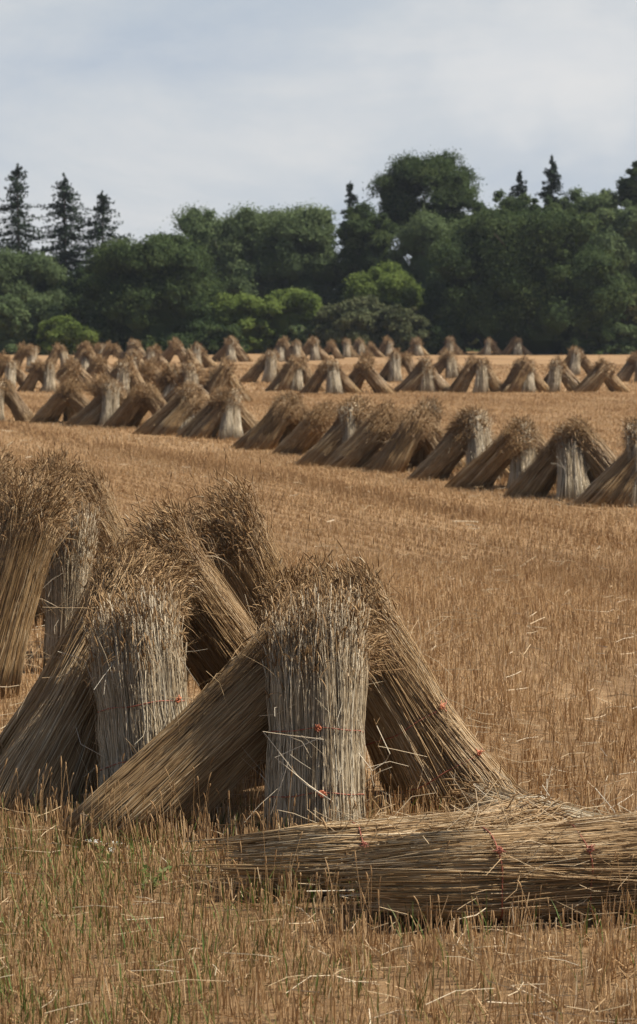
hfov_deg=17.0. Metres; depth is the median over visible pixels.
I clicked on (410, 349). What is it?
wheat sheaf
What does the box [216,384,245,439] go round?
wheat sheaf
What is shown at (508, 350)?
wheat sheaf
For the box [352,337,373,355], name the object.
wheat sheaf
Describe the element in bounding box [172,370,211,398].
wheat sheaf
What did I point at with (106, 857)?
flowering weed
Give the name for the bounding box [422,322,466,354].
bush
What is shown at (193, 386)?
wheat sheaf
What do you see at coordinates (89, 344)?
wheat sheaf
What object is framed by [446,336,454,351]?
wheat sheaf
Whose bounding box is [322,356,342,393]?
wheat sheaf
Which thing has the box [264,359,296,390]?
wheat sheaf
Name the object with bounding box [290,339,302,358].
wheat sheaf
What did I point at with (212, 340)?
bush
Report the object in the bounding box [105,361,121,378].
wheat sheaf
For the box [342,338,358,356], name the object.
wheat sheaf
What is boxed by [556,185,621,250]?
broadleaf tree
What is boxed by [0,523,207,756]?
wheat sheaf
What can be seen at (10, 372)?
wheat sheaf
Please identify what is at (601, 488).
wheat sheaf
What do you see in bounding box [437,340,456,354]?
wheat sheaf
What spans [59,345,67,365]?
wheat sheaf
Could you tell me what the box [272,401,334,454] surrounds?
wheat sheaf
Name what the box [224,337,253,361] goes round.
wheat sheaf
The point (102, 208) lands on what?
conifer tree
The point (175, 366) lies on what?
wheat sheaf
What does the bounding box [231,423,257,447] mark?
wheat sheaf
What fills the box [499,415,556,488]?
wheat sheaf
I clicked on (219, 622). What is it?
wheat sheaf
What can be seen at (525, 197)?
broadleaf tree
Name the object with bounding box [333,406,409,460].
wheat sheaf
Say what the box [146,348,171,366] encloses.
wheat sheaf
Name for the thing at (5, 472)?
wheat sheaf
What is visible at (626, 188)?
broadleaf tree
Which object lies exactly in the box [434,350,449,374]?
wheat sheaf
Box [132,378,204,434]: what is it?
wheat sheaf
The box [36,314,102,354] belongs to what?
bush
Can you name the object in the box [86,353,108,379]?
wheat sheaf
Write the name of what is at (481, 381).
wheat sheaf
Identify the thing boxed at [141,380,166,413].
wheat sheaf
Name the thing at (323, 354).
wheat sheaf
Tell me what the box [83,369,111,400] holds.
wheat sheaf
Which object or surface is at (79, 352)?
wheat sheaf
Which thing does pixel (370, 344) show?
wheat sheaf
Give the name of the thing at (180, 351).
wheat sheaf
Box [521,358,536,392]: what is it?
wheat sheaf
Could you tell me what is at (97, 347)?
wheat sheaf
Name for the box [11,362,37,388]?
wheat sheaf
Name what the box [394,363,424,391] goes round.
wheat sheaf
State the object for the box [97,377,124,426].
wheat sheaf
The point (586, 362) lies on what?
wheat sheaf
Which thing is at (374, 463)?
wheat sheaf
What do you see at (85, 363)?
wheat sheaf
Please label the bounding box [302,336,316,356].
wheat sheaf
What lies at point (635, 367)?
wheat sheaf
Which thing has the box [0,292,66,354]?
bush
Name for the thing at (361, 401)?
wheat sheaf
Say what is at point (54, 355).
wheat sheaf
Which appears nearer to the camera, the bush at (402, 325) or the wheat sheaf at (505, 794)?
the wheat sheaf at (505, 794)
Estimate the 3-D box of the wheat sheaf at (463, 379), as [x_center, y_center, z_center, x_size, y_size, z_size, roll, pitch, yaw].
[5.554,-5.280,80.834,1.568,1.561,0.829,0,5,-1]
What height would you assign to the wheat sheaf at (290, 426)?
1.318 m
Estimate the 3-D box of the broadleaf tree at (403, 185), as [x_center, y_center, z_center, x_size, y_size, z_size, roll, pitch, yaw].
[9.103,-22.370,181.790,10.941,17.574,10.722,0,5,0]
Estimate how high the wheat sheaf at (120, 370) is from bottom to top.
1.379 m
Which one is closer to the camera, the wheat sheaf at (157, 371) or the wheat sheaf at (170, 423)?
the wheat sheaf at (170, 423)
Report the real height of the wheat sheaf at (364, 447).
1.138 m
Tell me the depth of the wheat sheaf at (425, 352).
156.41 m
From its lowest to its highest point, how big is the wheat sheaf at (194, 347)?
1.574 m
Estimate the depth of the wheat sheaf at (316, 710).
10.16 m
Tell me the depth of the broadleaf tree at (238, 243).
177.02 m
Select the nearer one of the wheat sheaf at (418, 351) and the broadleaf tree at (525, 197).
the wheat sheaf at (418, 351)
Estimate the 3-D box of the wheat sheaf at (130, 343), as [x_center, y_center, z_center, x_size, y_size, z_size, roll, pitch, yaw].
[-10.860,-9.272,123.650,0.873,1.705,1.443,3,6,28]
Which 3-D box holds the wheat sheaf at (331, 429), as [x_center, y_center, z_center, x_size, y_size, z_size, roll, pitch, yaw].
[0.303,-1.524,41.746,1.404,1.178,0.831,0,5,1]
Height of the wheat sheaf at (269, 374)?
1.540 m
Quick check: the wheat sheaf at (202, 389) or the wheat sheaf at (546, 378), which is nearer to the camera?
the wheat sheaf at (202, 389)
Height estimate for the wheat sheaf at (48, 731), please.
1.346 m
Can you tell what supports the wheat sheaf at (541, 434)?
on the ground at (540, 726)
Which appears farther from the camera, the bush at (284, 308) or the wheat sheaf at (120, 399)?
the bush at (284, 308)
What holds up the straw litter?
on the ground at (540, 726)
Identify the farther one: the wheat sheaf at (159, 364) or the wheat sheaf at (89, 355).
the wheat sheaf at (89, 355)
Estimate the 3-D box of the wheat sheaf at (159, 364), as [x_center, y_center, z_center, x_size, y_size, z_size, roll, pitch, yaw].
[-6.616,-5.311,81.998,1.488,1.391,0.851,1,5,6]
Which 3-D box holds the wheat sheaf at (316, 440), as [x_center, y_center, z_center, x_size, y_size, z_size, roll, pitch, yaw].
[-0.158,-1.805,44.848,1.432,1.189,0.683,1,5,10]
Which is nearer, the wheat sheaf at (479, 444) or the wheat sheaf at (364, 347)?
the wheat sheaf at (479, 444)
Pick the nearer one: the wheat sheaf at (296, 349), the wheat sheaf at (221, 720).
the wheat sheaf at (221, 720)
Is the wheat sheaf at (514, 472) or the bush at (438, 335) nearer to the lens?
the wheat sheaf at (514, 472)
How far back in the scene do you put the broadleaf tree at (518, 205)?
177.13 m
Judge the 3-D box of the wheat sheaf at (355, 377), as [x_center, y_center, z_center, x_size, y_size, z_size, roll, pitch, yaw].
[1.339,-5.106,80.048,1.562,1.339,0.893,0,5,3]
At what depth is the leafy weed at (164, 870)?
9.24 m
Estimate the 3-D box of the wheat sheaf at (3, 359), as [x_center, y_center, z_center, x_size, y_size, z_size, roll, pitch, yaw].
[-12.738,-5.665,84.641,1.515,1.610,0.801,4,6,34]
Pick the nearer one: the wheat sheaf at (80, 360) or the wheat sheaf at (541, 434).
the wheat sheaf at (541, 434)
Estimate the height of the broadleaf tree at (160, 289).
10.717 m
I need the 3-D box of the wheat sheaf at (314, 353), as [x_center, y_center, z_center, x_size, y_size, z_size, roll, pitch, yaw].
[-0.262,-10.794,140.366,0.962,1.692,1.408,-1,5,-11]
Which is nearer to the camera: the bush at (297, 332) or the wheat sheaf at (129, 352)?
the wheat sheaf at (129, 352)
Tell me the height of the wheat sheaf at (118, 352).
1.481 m
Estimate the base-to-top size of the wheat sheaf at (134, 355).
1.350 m
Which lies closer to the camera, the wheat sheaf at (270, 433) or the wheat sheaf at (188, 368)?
the wheat sheaf at (270, 433)
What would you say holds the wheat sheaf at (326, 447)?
on the ground at (540, 726)
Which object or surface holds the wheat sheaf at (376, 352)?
on the ground at (540, 726)
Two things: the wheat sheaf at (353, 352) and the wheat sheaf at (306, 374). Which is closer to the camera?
the wheat sheaf at (306, 374)
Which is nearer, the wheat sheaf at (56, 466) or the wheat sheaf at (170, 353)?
the wheat sheaf at (56, 466)
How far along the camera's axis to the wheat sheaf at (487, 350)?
159.14 m
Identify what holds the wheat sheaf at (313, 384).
on the ground at (540, 726)
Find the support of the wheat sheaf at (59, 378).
on the ground at (540, 726)
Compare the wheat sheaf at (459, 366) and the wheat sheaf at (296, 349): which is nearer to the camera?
the wheat sheaf at (459, 366)
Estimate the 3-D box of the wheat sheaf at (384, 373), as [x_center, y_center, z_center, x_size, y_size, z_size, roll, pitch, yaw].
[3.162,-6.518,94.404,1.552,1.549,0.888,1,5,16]
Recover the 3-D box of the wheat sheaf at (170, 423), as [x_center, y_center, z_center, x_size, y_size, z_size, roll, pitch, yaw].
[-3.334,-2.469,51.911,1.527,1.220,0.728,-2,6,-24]
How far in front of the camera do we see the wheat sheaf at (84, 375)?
81.94 m
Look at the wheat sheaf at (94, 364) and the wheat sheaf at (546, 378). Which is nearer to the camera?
the wheat sheaf at (546, 378)
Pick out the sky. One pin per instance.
(156, 106)
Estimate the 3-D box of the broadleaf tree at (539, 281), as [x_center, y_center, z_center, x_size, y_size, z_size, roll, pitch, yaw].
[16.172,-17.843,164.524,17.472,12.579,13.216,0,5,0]
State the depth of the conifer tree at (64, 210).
182.13 m
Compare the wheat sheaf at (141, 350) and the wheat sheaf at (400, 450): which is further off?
the wheat sheaf at (141, 350)
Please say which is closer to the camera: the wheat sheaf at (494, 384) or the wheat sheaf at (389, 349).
the wheat sheaf at (494, 384)
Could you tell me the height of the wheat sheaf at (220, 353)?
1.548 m
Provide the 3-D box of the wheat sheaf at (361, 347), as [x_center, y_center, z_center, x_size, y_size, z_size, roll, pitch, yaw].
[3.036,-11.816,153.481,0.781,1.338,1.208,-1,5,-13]
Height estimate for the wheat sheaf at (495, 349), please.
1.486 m
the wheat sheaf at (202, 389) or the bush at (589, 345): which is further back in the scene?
the bush at (589, 345)
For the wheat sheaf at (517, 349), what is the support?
on the ground at (540, 726)
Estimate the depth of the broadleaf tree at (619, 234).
174.85 m
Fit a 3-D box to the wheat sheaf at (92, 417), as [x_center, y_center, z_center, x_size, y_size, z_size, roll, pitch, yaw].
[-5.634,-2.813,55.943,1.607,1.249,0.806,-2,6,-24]
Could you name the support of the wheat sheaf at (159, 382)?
on the ground at (540, 726)
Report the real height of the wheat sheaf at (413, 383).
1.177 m
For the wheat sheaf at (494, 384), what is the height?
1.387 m
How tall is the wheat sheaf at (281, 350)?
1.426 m
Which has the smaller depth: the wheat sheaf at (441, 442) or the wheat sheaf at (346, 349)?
the wheat sheaf at (441, 442)
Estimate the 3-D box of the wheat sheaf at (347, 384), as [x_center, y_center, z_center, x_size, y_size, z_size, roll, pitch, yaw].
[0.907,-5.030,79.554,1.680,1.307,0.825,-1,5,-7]
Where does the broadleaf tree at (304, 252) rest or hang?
on the ground at (540, 726)
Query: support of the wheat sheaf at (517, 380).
on the ground at (540, 726)
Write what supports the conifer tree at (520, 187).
on the ground at (540, 726)
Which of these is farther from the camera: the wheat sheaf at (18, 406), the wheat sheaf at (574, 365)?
the wheat sheaf at (574, 365)
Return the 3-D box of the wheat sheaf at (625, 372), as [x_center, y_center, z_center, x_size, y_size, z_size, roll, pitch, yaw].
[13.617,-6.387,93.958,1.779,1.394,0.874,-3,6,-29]
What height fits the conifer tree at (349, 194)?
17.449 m
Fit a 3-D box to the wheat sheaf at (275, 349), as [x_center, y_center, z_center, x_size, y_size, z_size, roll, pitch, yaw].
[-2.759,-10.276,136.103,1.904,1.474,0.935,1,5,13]
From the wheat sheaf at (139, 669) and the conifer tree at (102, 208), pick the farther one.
the conifer tree at (102, 208)
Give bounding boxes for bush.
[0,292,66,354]
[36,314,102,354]
[194,324,248,354]
[199,289,278,353]
[249,286,330,353]
[279,323,332,354]
[310,294,389,353]
[339,261,426,351]
[376,303,430,353]
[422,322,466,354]
[556,324,618,354]
[608,322,636,354]
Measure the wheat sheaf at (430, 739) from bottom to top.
1.433 m
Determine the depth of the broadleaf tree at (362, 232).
173.74 m
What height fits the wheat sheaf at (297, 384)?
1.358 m
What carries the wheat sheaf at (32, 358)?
on the ground at (540, 726)
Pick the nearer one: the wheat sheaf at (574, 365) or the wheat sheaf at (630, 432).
the wheat sheaf at (630, 432)
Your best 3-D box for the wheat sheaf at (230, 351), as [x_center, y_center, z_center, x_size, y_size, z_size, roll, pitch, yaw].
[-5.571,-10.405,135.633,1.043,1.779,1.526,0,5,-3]
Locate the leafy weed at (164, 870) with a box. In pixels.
[140,859,171,892]
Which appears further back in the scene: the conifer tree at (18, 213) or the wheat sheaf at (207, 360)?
the conifer tree at (18, 213)
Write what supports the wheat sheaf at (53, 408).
on the ground at (540, 726)
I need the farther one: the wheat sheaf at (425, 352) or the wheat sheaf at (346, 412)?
the wheat sheaf at (425, 352)
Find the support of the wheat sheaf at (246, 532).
on the ground at (540, 726)
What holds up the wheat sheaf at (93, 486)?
on the ground at (540, 726)
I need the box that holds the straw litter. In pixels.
[0,416,636,1023]
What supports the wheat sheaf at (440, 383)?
on the ground at (540, 726)
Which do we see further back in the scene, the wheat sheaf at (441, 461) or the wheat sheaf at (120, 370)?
the wheat sheaf at (120, 370)
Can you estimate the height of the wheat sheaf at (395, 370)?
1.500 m
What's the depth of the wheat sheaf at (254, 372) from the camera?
92.93 m
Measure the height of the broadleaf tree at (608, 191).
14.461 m
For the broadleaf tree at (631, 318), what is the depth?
163.74 m
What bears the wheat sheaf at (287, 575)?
on the ground at (540, 726)
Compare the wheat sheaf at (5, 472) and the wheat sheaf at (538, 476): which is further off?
the wheat sheaf at (538, 476)
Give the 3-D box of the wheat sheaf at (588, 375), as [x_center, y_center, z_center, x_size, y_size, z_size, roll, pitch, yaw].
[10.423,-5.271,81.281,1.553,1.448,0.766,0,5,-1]
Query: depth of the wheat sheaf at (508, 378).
80.86 m
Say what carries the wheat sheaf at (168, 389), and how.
on the ground at (540, 726)
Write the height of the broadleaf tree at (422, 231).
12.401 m
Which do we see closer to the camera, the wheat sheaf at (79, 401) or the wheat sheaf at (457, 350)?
the wheat sheaf at (79, 401)
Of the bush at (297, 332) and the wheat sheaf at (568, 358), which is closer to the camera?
the wheat sheaf at (568, 358)
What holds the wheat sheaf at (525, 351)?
on the ground at (540, 726)
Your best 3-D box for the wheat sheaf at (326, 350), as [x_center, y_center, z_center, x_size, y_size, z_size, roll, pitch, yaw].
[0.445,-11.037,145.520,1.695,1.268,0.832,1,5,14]
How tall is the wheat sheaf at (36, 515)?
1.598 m
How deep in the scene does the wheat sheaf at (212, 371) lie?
71.83 m
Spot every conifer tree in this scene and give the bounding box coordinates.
[0,163,65,271]
[25,173,98,275]
[61,190,135,276]
[334,181,358,256]
[508,170,531,215]
[535,154,568,210]
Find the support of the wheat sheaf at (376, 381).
on the ground at (540, 726)
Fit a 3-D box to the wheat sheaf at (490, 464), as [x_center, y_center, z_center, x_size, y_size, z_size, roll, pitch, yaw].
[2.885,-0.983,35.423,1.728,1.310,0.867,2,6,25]
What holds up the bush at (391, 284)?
on the ground at (540, 726)
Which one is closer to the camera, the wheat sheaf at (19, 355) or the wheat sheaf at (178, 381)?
the wheat sheaf at (178, 381)
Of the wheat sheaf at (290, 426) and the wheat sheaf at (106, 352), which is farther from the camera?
the wheat sheaf at (106, 352)
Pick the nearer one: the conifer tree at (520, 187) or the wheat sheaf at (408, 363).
the wheat sheaf at (408, 363)
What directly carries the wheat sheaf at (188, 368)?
on the ground at (540, 726)
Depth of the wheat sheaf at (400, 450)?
39.23 m
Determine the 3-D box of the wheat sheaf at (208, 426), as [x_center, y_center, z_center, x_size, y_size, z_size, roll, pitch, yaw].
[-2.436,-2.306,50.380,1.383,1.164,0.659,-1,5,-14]
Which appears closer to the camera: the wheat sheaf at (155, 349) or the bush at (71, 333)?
the wheat sheaf at (155, 349)
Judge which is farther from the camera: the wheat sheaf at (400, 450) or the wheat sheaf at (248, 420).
the wheat sheaf at (248, 420)
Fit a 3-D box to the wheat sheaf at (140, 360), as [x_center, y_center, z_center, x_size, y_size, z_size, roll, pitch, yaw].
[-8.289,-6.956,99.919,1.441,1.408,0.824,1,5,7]
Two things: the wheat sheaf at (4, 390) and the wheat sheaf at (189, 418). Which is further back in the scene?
the wheat sheaf at (4, 390)
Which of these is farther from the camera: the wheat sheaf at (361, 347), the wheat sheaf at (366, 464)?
the wheat sheaf at (361, 347)
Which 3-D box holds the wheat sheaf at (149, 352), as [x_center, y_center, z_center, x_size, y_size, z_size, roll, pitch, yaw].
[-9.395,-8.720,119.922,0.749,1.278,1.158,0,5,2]
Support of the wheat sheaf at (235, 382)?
on the ground at (540, 726)
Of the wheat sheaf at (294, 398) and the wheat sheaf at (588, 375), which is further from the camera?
the wheat sheaf at (588, 375)
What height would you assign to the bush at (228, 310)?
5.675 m
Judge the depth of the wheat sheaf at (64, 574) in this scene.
15.04 m
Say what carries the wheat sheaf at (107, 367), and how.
on the ground at (540, 726)
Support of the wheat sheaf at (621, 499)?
on the ground at (540, 726)
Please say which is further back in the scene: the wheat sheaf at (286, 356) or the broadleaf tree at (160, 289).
the broadleaf tree at (160, 289)
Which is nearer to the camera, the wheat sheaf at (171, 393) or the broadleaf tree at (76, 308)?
the wheat sheaf at (171, 393)
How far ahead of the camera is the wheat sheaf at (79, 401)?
57.27 m
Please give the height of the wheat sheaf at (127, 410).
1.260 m
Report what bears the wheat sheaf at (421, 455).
on the ground at (540, 726)
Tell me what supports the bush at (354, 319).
on the ground at (540, 726)
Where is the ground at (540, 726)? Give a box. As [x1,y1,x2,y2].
[0,350,636,1023]
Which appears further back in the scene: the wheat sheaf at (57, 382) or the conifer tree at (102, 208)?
the conifer tree at (102, 208)
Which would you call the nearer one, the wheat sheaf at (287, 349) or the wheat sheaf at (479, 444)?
the wheat sheaf at (479, 444)
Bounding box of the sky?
[0,0,636,269]
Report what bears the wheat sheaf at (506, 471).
on the ground at (540, 726)
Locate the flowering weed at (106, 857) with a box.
[88,837,117,860]
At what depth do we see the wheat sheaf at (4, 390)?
58.49 m
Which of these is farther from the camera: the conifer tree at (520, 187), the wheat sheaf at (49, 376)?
the conifer tree at (520, 187)
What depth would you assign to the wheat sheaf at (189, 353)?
94.14 m
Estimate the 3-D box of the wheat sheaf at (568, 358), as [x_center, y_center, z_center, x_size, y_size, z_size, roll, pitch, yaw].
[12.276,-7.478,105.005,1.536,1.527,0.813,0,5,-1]
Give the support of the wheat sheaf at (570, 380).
on the ground at (540, 726)
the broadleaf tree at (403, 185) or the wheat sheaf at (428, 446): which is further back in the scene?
the broadleaf tree at (403, 185)
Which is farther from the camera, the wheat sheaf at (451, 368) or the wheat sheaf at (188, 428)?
the wheat sheaf at (451, 368)
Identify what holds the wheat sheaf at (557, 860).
on the ground at (540, 726)
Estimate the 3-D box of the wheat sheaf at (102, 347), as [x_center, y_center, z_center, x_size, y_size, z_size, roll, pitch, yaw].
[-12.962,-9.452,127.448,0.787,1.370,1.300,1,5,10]
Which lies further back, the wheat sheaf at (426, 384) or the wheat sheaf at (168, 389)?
the wheat sheaf at (426, 384)
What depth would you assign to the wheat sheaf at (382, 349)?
153.57 m
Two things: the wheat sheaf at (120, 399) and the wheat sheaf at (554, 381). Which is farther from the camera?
the wheat sheaf at (554, 381)
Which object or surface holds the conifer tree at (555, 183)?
on the ground at (540, 726)
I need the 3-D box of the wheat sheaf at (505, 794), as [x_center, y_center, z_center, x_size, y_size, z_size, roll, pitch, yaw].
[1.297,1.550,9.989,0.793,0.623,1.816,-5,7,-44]
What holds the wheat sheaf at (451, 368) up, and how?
on the ground at (540, 726)
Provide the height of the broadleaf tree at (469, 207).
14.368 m
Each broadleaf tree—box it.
[0,245,71,321]
[37,266,98,327]
[76,227,237,354]
[157,229,209,275]
[167,201,284,299]
[256,201,345,305]
[330,200,399,306]
[362,146,486,249]
[378,205,481,351]
[416,197,636,353]
[454,188,506,349]
[492,193,529,217]
[518,193,561,215]
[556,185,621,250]
[583,199,636,294]
[596,188,622,211]
[612,293,636,326]
[615,161,636,209]
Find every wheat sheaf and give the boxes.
[0,349,9,378]
[0,376,33,420]
[0,378,5,421]
[0,379,11,403]
[0,441,29,518]
[0,455,90,699]
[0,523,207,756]
[0,535,206,823]
[3,357,20,389]
[10,341,27,367]
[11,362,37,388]
[17,357,45,391]
[20,441,99,625]
[23,342,40,361]
[25,344,39,371]
[25,359,59,390]
[29,375,84,422]
[29,491,112,668]
[38,358,80,390]
[41,359,58,392]
[44,343,65,364]
[48,551,409,851]
[54,381,89,412]
[56,363,79,381]
[58,355,93,391]
[58,540,214,823]
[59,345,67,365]
[59,377,77,421]
[59,451,143,578]
[63,395,101,426]
[73,342,88,359]
[77,382,128,426]
[78,348,95,364]
[78,350,89,369]
[82,346,99,373]
[83,339,95,355]
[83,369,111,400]
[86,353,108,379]
[93,343,100,354]
[93,383,143,425]
[97,343,105,354]
[97,355,111,376]
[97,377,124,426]
[99,478,258,695]
[101,339,114,359]
[102,380,149,428]
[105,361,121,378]
[110,341,124,359]
[111,363,139,381]
[115,359,134,394]
[119,355,145,387]
[124,349,141,367]
[125,350,142,362]
[126,338,142,353]
[126,348,144,369]
[128,359,156,390]
[128,383,161,427]
[129,340,145,358]
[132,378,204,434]
[137,383,165,414]
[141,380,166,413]
[143,342,164,361]
[145,356,163,382]
[145,357,164,381]
[146,346,156,358]
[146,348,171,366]
[150,385,208,435]
[152,364,179,393]
[154,472,243,700]
[160,360,180,388]
[160,446,290,634]
[162,341,183,361]
[162,367,180,396]
[163,366,208,402]
[167,337,187,361]
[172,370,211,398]
[174,386,200,432]
[175,391,217,436]
[177,358,201,387]
[177,380,209,412]
[179,771,579,897]
[180,349,206,376]
[187,392,242,438]
[190,342,203,365]
[195,384,204,415]
[196,348,217,367]
[201,364,217,389]
[204,385,222,411]
[205,354,238,393]
[209,387,258,434]
[211,339,237,361]
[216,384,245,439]
[223,336,236,361]
[223,366,255,401]
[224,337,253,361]
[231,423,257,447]
[235,393,293,449]
[239,353,265,382]
[240,518,406,830]
[243,515,409,776]
[246,395,307,450]
[261,349,280,382]
[263,353,282,375]
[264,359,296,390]
[268,389,303,431]
[272,342,285,352]
[272,351,304,390]
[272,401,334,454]
[275,389,303,442]
[276,340,286,361]
[277,530,522,813]
[278,335,292,357]
[282,392,325,438]
[284,342,294,361]
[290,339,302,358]
[290,358,304,391]
[292,343,309,361]
[293,394,375,465]
[297,763,636,928]
[298,354,325,390]
[300,359,329,393]
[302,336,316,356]
[307,399,337,450]
[308,341,332,359]
[309,336,320,360]
[315,415,339,445]
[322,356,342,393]
[323,341,335,353]
[323,362,364,393]
[325,389,377,434]
[325,398,406,466]
[326,339,344,358]
[327,410,400,468]
[329,392,390,456]
[332,398,368,443]
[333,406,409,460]
[341,338,351,357]
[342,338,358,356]
[347,359,374,385]
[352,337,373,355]
[352,339,358,352]
[353,348,377,388]
[353,357,396,393]
[356,338,365,356]
[361,411,443,468]
[363,341,374,356]
[366,405,436,471]
[369,345,384,356]
[374,336,391,356]
[374,403,437,473]
[379,348,406,381]
[385,340,393,356]
[385,350,404,381]
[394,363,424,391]
[396,401,466,470]
[397,364,436,391]
[401,351,414,374]
[404,338,421,354]
[408,419,477,480]
[409,340,429,355]
[409,394,446,467]
[411,337,423,355]
[415,359,449,391]
[416,355,435,391]
[421,418,464,475]
[430,766,636,821]
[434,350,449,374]
[435,346,462,373]
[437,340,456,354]
[441,350,458,377]
[441,413,460,438]
[443,335,465,354]
[445,403,509,478]
[445,415,538,489]
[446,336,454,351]
[447,352,484,392]
[456,404,500,481]
[472,355,490,392]
[477,338,496,354]
[478,358,502,391]
[484,336,491,354]
[484,337,502,354]
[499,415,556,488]
[500,356,519,391]
[502,336,517,354]
[502,355,536,392]
[504,422,584,497]
[506,414,541,488]
[509,337,533,354]
[512,337,522,354]
[512,363,549,391]
[515,413,547,441]
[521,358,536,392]
[544,359,567,383]
[546,356,579,391]
[547,358,565,391]
[550,411,616,480]
[551,419,589,500]
[561,424,592,483]
[564,346,581,366]
[568,345,582,374]
[573,355,606,390]
[573,437,636,506]
[574,359,619,392]
[579,351,591,373]
[588,357,631,391]
[607,464,636,507]
[615,410,636,507]
[617,352,636,381]
[627,354,636,372]
[631,351,636,381]
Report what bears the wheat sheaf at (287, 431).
on the ground at (540, 726)
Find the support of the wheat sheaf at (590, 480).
on the ground at (540, 726)
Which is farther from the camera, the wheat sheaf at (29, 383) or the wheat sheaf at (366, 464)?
the wheat sheaf at (29, 383)
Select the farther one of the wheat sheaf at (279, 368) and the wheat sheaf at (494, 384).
the wheat sheaf at (279, 368)
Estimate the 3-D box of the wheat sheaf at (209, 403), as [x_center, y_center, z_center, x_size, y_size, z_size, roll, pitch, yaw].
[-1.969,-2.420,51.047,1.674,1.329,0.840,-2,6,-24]
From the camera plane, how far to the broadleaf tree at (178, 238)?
175.25 m
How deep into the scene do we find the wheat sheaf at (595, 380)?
80.74 m
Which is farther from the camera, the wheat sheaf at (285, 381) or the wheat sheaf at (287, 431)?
the wheat sheaf at (285, 381)
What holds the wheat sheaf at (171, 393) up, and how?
on the ground at (540, 726)
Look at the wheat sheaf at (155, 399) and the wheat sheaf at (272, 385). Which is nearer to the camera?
the wheat sheaf at (155, 399)
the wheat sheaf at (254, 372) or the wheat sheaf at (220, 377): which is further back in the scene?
the wheat sheaf at (254, 372)
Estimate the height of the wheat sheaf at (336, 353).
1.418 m
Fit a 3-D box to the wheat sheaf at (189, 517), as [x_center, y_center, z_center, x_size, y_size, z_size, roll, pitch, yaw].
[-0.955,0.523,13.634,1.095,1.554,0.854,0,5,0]
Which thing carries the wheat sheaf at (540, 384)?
on the ground at (540, 726)
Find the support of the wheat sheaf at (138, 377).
on the ground at (540, 726)
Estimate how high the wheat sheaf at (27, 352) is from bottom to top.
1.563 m
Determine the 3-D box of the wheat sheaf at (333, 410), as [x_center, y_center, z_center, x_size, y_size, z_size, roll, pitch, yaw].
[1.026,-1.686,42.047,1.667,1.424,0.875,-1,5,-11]
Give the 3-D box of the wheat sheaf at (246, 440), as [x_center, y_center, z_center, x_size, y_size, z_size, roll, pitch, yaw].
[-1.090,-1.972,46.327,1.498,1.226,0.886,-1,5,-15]
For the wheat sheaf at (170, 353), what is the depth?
131.19 m
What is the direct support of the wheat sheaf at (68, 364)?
on the ground at (540, 726)
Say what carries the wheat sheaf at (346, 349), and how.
on the ground at (540, 726)
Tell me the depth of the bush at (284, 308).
165.79 m
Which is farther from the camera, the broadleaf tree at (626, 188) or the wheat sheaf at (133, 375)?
the broadleaf tree at (626, 188)
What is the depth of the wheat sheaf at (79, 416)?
55.92 m
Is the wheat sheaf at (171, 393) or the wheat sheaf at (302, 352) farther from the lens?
the wheat sheaf at (302, 352)
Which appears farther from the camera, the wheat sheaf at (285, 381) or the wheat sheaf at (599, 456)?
the wheat sheaf at (285, 381)
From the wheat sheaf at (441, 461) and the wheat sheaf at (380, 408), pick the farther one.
the wheat sheaf at (380, 408)
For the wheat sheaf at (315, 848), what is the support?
on the ground at (540, 726)
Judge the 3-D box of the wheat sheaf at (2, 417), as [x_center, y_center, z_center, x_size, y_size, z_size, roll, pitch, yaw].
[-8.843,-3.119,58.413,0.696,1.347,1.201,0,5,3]
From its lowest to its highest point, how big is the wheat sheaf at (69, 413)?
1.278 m
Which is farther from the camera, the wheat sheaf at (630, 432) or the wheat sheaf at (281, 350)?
the wheat sheaf at (281, 350)
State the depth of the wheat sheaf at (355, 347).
153.42 m
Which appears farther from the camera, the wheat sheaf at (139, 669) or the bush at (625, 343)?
the bush at (625, 343)
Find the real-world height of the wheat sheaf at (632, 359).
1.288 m
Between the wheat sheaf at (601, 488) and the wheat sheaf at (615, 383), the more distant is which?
the wheat sheaf at (615, 383)
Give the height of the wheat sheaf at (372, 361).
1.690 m
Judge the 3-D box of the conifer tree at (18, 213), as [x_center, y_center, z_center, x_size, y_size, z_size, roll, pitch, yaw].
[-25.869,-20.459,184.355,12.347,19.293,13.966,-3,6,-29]
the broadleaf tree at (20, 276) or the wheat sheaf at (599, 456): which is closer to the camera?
the wheat sheaf at (599, 456)
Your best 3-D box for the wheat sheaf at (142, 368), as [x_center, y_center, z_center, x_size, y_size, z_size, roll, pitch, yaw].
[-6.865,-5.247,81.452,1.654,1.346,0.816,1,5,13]
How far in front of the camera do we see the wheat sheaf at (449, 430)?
37.70 m
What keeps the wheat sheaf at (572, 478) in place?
on the ground at (540, 726)
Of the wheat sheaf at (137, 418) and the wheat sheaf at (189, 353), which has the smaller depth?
the wheat sheaf at (137, 418)
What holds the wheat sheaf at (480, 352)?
on the ground at (540, 726)

